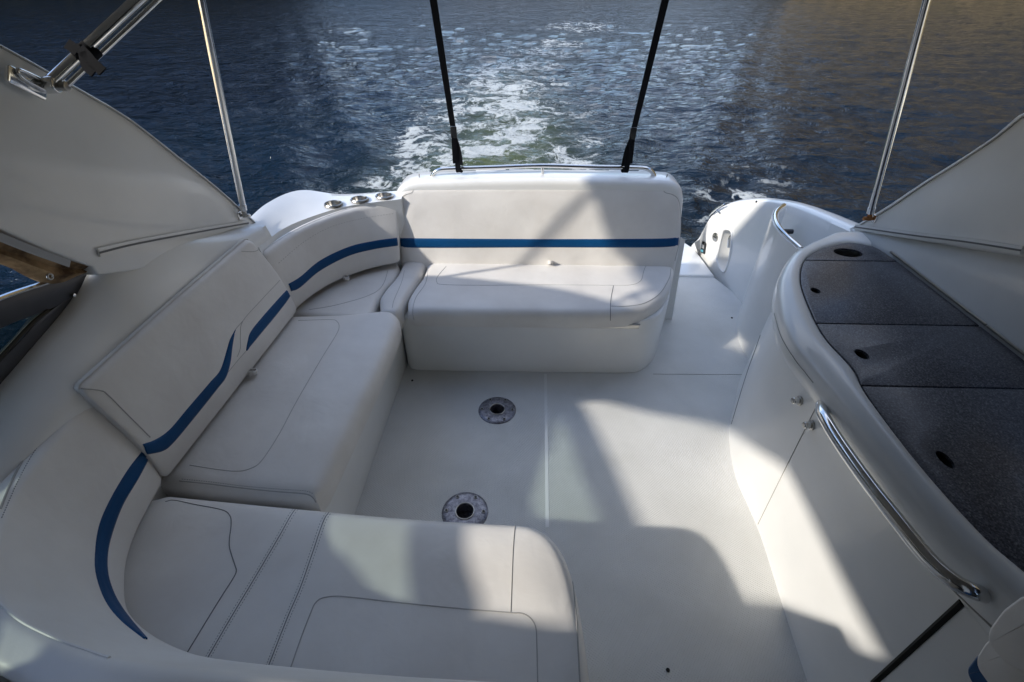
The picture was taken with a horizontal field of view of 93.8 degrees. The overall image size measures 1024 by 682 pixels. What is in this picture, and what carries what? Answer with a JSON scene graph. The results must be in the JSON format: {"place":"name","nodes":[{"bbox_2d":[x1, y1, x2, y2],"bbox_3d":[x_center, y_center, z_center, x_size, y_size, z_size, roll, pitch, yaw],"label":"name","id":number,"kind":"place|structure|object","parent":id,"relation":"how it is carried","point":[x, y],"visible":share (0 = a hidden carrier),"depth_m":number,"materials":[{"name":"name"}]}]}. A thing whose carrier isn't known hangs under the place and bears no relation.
{"place":"outdoors","nodes":[
{"label":"outdoors","id":0,"kind":"place"},
{"bbox_2d":[0,0,1023,349],"bbox_3d":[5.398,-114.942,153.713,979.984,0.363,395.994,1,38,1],"label":"water","id":1,"kind":"structure","parent":0,"point":[792,100],"depth_m":12.97,"materials":[{"name":"blue liquid"}]},
{"bbox_2d":[355,277,806,681],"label":"deck","id":2,"kind":"structure","parent":0,"point":[622,492],"depth_m":2.24,"materials":[{"name":"grey plastic"}]},
{"bbox_2d":[0,224,271,681],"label":"port coaming","id":3,"kind":"object","parent":2,"relation":"attached to","point":[96,322],"visible":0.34,"depth_m":1.48,"materials":[{"name":"white plastic"}]},
{"bbox_2d":[0,274,85,383],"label":"side windscreen","id":4,"kind":"object","parent":3,"relation":"on","point":[43,304],"visible":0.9,"depth_m":1.37,"materials":[{"name":"grey"}]},
{"bbox_2d":[0,44,254,274],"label":"arch panel","id":5,"kind":"structure","parent":3,"relation":"on","point":[97,186],"depth_m":1.48,"materials":[{"name":"grey"}]},
{"bbox_2d":[0,232,88,283],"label":"rolled curtain","id":6,"kind":"object","parent":5,"relation":"hanging from","point":[31,261],"visible":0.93,"depth_m":1.34,"materials":[{"name":"beige fabric"}]},
{"bbox_2d":[4,0,161,99],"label":"canopy strut","id":7,"kind":"object","parent":5,"relation":"attached to","point":[52,81],"visible":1,"depth_m":1.31,"materials":[{"name":"silver metal"}]},
{"bbox_2d":[64,39,105,76],"bbox_3d":[-1.158,-0.771,1.300,0.078,0.083,0.132,-22,42,-26],"label":"webbing strap","id":8,"kind":"object","parent":7,"relation":"attached to","point":[85,55],"visible":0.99,"depth_m":1.29,"materials":[{"name":"black"}]},
{"bbox_2d":[197,0,250,219],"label":"canopy pole","id":9,"kind":"object","parent":5,"relation":"attached to","point":[209,41],"visible":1,"depth_m":1.93,"materials":[{"name":"silver metal"}]},
{"bbox_2d":[251,190,404,316],"bbox_3d":[-1.011,-0.150,3.042,0.723,1.535,0.910,1,38,1],"label":"port quarter","id":10,"kind":"object","parent":2,"relation":"attached to","point":[280,216],"visible":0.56,"depth_m":2.63,"materials":[{"name":"white plastic"}]},
{"bbox_2d":[263,206,399,307],"bbox_3d":[-0.971,-0.504,2.671,0.208,0.351,0.862,27,45,30],"label":"backrest","id":11,"kind":"object","parent":10,"relation":"attached to","point":[308,260],"visible":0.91,"depth_m":2.66,"materials":[{"name":"white leather"}]},
{"bbox_2d":[324,200,342,207],"bbox_3d":[-1.005,-0.756,2.708,0.104,0.054,0.104,1,38,1],"label":"cup holder","id":12,"kind":"object","parent":10,"relation":"in","point":[333,204],"visible":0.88,"depth_m":2.71,"materials":[{"name":"silver metal"}]},
{"bbox_2d":[350,195,368,203],"bbox_3d":[-0.876,-0.800,2.765,0.104,0.054,0.104,1,38,1],"label":"cup holder","id":13,"kind":"object","parent":10,"relation":"in","point":[359,199],"visible":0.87,"depth_m":2.77,"materials":[{"name":"silver metal"}]},
{"bbox_2d":[375,192,392,199],"bbox_3d":[-0.745,-0.833,2.808,0.104,0.054,0.104,1,38,1],"label":"cup holder","id":14,"kind":"object","parent":10,"relation":"in","point":[384,195],"visible":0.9,"depth_m":2.81,"materials":[{"name":"silver metal"}]},
{"bbox_2d":[324,311,407,514],"bbox_3d":[-0.928,0.287,2.435,0.545,0.380,1.740,1,38,1],"label":"bench base","id":15,"kind":"object","parent":2,"relation":"on","point":[347,494],"visible":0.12,"depth_m":2.26,"materials":[{"name":"white plastic"}]},
{"bbox_2d":[161,312,401,511],"bbox_3d":[-0.923,0.220,2.137,0.666,0.140,1.160,1,38,1],"label":"seat cushion","id":16,"kind":"object","parent":15,"relation":"on","point":[284,428],"visible":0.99,"depth_m":1.92,"materials":[{"name":"white leather"}]},
{"bbox_2d":[74,239,295,476],"bbox_3d":[-1.211,-0.009,1.943,0.113,0.451,1.063,3,38,3],"label":"backrest","id":17,"kind":"object","parent":16,"relation":"on","point":[160,386],"visible":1,"depth_m":1.78,"materials":[{"name":"white leather"}]},
{"bbox_2d":[247,368,257,375],"bbox_3d":[-1.136,0.136,2.102,0.041,0.028,0.029,1,38,1],"label":"pull tab","id":18,"kind":"object","parent":17,"relation":"attached to","point":[253,371],"visible":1,"depth_m":2.10,"materials":[{"name":"beige plastic"}]},
{"bbox_2d":[293,263,400,316],"bbox_3d":[-0.941,-0.284,2.804,0.485,0.107,0.620,1,38,1],"label":"seat cushion","id":19,"kind":"object","parent":15,"relation":"on","point":[362,292],"visible":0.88,"depth_m":2.69,"materials":[{"name":"white leather"}]},
{"bbox_2d":[442,492,487,523],"bbox_3d":[-0.209,0.807,2.165,0.206,0.142,0.206,1,38,1],"label":"table mount","id":20,"kind":"object","parent":2,"relation":"on","point":[466,507],"visible":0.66,"depth_m":2.15,"materials":[{"name":"metal"}]},
{"bbox_2d":[478,397,515,423],"bbox_3d":[-0.081,0.426,2.662,0.206,0.142,0.206,1,38,1],"label":"table mount","id":21,"kind":"object","parent":2,"relation":"on","point":[497,410],"visible":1,"depth_m":2.62,"materials":[{"name":"metal"}]},
{"bbox_2d":[402,292,669,372],"bbox_3d":[0.182,-0.155,3.007,1.635,0.385,0.632,1,38,1],"label":"bench base","id":22,"kind":"object","parent":2,"relation":"on","point":[582,350],"visible":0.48,"depth_m":2.77,"materials":[{"name":"white plastic"}]},
{"bbox_2d":[380,262,425,328],"bbox_3d":[-0.637,-0.295,2.835,0.160,0.145,0.636,4,38,6],"label":"seat cushion","id":23,"kind":"object","parent":22,"relation":"on","point":[397,294],"visible":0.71,"depth_m":2.72,"materials":[{"name":"white leather"}]},
{"bbox_2d":[399,190,680,274],"bbox_3d":[0.159,-0.633,2.941,1.724,0.628,0.204,1,38,1],"label":"backrest","id":24,"kind":"object","parent":22,"relation":"on","point":[589,227],"visible":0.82,"depth_m":2.85,"materials":[{"name":"white leather"}]},
{"bbox_2d":[408,263,672,327],"bbox_3d":[0.213,-0.294,2.817,1.580,0.126,0.602,1,38,1],"label":"seat cushion","id":25,"kind":"object","parent":22,"relation":"on","point":[517,295],"visible":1,"depth_m":2.67,"materials":[{"name":"white leather"}]},
{"bbox_2d":[612,324,639,328],"bbox_3d":[0.141,-0.089,2.648,1.125,0.037,0.012,1,38,1],"label":"piano hinge","id":26,"kind":"object","parent":22,"relation":"attached to","point":[634,326],"visible":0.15,"depth_m":2.65,"materials":[{"name":"grey metal"}]},
{"bbox_2d":[396,169,682,212],"bbox_3d":[0.182,-0.425,3.242,1.774,1.427,0.200,1,38,1],"label":"transom","id":27,"kind":"object","parent":2,"relation":"attached to","point":[529,179],"visible":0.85,"depth_m":2.77,"materials":[{"name":"white plastic"}]},
{"bbox_2d":[430,163,655,175],"bbox_3d":[0.181,-0.991,2.814,1.357,0.101,0.034,1,38,1],"label":"grab rail","id":28,"kind":"object","parent":27,"relation":"attached to","point":[651,171],"visible":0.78,"depth_m":2.79,"materials":[{"name":"silver metal"}]},
{"bbox_2d":[430,0,462,172],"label":"tie strap","id":29,"kind":"object","parent":28,"relation":"attached to","point":[457,156],"visible":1,"depth_m":2.33,"materials":[{"name":"black fabric"}]},
{"bbox_2d":[621,0,668,172],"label":"tie strap","id":30,"kind":"object","parent":28,"relation":"attached to","point":[627,160],"visible":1,"depth_m":2.30,"materials":[{"name":"black fabric"}]},
{"bbox_2d":[664,237,684,319],"bbox_3d":[1.117,-0.607,3.403,0.260,0.620,0.700,1,38,1],"label":"transom cheek","id":31,"kind":"object","parent":2,"relation":"on","point":[670,305],"visible":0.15,"depth_m":3.14,"materials":[{"name":"white plastic"}]},
{"bbox_2d":[679,243,713,277],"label":"swim platform","id":32,"kind":"structure","parent":2,"relation":"attached to","point":[693,264],"depth_m":3.87,"materials":[{"name":"white plastic"}]},
{"bbox_2d":[736,203,803,359],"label":"stern gate","id":33,"kind":"structure","parent":2,"relation":"on","point":[780,247],"depth_m":2.72,"materials":[{"name":"white plastic"}]},
{"bbox_2d":[691,198,858,302],"bbox_3d":[1.717,-0.452,3.466,0.291,1.497,1.754,-4,38,-5],"label":"starboard quarter","id":34,"kind":"object","parent":2,"relation":"attached to","point":[746,221],"visible":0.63,"depth_m":3.38,"materials":[{"name":"white plastic"}]},
{"bbox_2d":[698,241,706,253],"bbox_3d":[1.584,-0.780,3.976,0.044,0.110,0.080,-17,41,-21],"label":"stereo remote","id":35,"kind":"object","parent":34,"relation":"attached to","point":[703,247],"visible":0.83,"depth_m":3.96,"materials":[{"name":"black plastic"}]},
{"bbox_2d":[712,233,717,240],"bbox_3d":[1.603,-0.821,3.778,0.016,0.068,0.068,-8,38,-10],"label":"fuel vent","id":36,"kind":"object","parent":34,"relation":"attached to","point":[714,236],"visible":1,"depth_m":3.77,"materials":[{"name":"silver metal"}]},
{"bbox_2d":[709,203,723,215],"bbox_3d":[1.582,-1.009,3.680,0.042,0.159,0.152,-7,38,-9],"label":"mooring cleat","id":37,"kind":"object","parent":34,"relation":"attached to","point":[716,209],"visible":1,"depth_m":3.67,"materials":[{"name":"silver metal"}]},
{"bbox_2d":[716,228,732,272],"bbox_3d":[1.651,-0.701,3.678,0.058,0.341,0.200,-6,38,-8],"label":"shower box","id":38,"kind":"object","parent":34,"relation":"in","point":[730,241],"visible":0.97,"depth_m":3.64,"materials":[{"name":"silver metal"}]},
{"bbox_2d":[729,232,1023,681],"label":"galley cabinet","id":39,"kind":"object","parent":2,"relation":"on","point":[876,433],"visible":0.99,"depth_m":1.46,"materials":[{"name":"plastic"}]},
{"bbox_2d":[850,229,1023,359],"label":"starboard coaming","id":40,"kind":"object","parent":2,"relation":"attached to","point":[987,287],"visible":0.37,"depth_m":1.73,"materials":[{"name":"white plastic"}]},
{"bbox_2d":[850,113,1023,256],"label":"arch panel","id":41,"kind":"structure","parent":40,"relation":"on","point":[973,199],"depth_m":1.73,"materials":[{"name":"grey"}]},
{"bbox_2d":[862,0,931,222],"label":"canopy pole","id":42,"kind":"object","parent":41,"relation":"attached to","point":[872,217],"visible":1,"depth_m":1.92,"materials":[{"name":"silver metal"}]},
{"bbox_2d":[968,596,1023,681],"bbox_3d":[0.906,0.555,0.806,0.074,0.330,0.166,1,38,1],"label":"corner seat","id":43,"kind":"object","parent":2,"relation":"on","point":[999,657],"visible":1,"depth_m":0.85,"materials":[{"name":"white leather"}]},
{"bbox_3d":[-0.542,1.122,1.347,1.395,0.380,0.940,1,38,1],"label":"bench base","id":44,"kind":"object","parent":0,"visible":0},
{"bbox_2d":[124,497,588,681],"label":"seat cushion","id":45,"kind":"object","parent":44,"relation":"on","point":[304,589],"visible":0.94,"depth_m":1.37,"materials":[{"name":"white leather"}]},
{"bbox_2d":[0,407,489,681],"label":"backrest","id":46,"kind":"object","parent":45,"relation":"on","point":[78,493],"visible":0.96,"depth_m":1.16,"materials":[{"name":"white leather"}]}
]}

